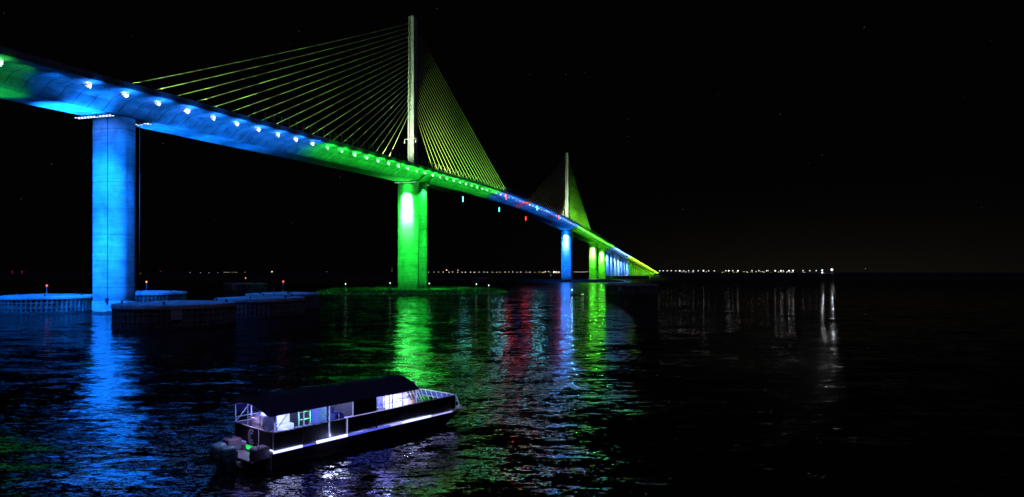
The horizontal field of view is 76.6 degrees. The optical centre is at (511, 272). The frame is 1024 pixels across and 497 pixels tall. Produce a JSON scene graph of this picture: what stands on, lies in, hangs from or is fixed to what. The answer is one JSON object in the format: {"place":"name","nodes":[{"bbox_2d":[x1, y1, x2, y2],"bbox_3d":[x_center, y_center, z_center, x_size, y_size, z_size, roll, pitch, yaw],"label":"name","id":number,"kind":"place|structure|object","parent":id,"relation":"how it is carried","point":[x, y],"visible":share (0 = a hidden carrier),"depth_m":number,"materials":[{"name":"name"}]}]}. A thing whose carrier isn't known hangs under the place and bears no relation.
{"place":"outdoors","nodes":[
{"label":"outdoors","id":0,"kind":"place"},
{"bbox_2d":[34,272,536,272],"bbox_3d":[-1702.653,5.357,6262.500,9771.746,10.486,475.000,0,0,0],"label":"shore","id":1,"kind":"structure","parent":0,"point":[295,272],"depth_m":6057.99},
{"bbox_2d":[329,288,488,295],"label":"rocky island","id":2,"kind":"structure","parent":0,"point":[408,289],"depth_m":300.52,"materials":[{"name":"grey stone"}]},
{"bbox_2d":[312,286,508,295],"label":"riprap","id":3,"kind":"object","parent":2,"relation":"on","point":[336,291],"visible":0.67,"depth_m":272.12,"materials":[{"name":"grey stone"}]},
{"bbox_2d":[319,286,500,292],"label":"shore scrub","id":4,"kind":"object","parent":3,"relation":"on","point":[382,291],"visible":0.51,"depth_m":274.41,"materials":[{"name":"plant"}]},
{"bbox_2d":[0,272,1023,496],"bbox_3d":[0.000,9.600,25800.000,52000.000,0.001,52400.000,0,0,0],"label":"bay water","id":5,"kind":"structure","parent":0,"point":[797,384],"depth_m":55.48,"materials":[{"name":"black liquid"}]},
{"bbox_2d":[0,285,92,314],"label":"fender cell","id":6,"kind":"object","parent":5,"relation":"in","point":[43,303],"visible":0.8,"depth_m":149.09,"materials":[{"name":"concrete"}]},
{"bbox_2d":[136,281,186,301],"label":"fender cell","id":7,"kind":"object","parent":5,"relation":"in","point":[152,295],"visible":0.35,"depth_m":178.42,"materials":[{"name":"concrete"}]},
{"bbox_2d":[111,298,235,329],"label":"fender cell","id":8,"kind":"object","parent":5,"relation":"in","point":[173,315],"visible":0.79,"depth_m":109.01,"materials":[{"name":"concrete"}]},
{"bbox_2d":[223,277,267,292],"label":"fender cell","id":9,"kind":"object","parent":5,"relation":"in","point":[245,287],"visible":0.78,"depth_m":303.98,"materials":[{"name":"concrete"}]},
{"bbox_2d":[214,287,304,318],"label":"fender cell","id":10,"kind":"object","parent":5,"relation":"in","point":[263,306],"visible":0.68,"depth_m":134.64,"materials":[{"name":"concrete"}]},
{"bbox_2d":[245,281,319,310],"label":"fender cell","id":11,"kind":"object","parent":5,"relation":"in","point":[311,301],"visible":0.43,"depth_m":164.15,"materials":[{"name":"concrete"}]},
{"bbox_2d":[0,14,658,313],"bbox_3d":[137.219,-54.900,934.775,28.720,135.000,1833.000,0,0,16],"label":"cable stayed bridge","id":12,"kind":"structure","parent":5,"relation":"in","point":[118,111],"depth_m":178.19,"materials":[{"name":"concrete"}]},
{"bbox_2d":[209,370,465,472],"bbox_3d":[-9.345,8.061,37.150,4.060,4.105,15.498,0,0,39],"label":"passenger boat","id":13,"kind":"object","parent":5,"relation":"on","point":[270,436],"visible":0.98,"depth_m":34.68,"materials":[{"name":"paint"}]},
{"bbox_2d":[606,276,648,278],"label":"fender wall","id":14,"kind":"structure","parent":5,"relation":"in","point":[627,277],"depth_m":897.00,"materials":[{"name":"concrete"}]},
{"bbox_2d":[605,275,657,295],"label":"fender cell","id":15,"kind":"object","parent":5,"relation":"in","point":[630,289],"visible":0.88,"depth_m":265.55,"materials":[{"name":"concrete"}]},
{"bbox_2d":[0,0,1023,271],"label":"sky","id":16,"kind":"structure","parent":0,"point":[697,135],"materials":[{"name":"black"}]},
{"bbox_2d":[521,280,621,281],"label":"rocky island","id":17,"kind":"structure","parent":0,"point":[566,281],"depth_m":617.64,"materials":[{"name":"grey stone"}]},
{"bbox_2d":[516,279,623,282],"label":"riprap","id":18,"kind":"object","parent":17,"relation":"on","point":[573,280],"visible":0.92,"depth_m":628.59,"materials":[{"name":"grey stone"}]}
]}

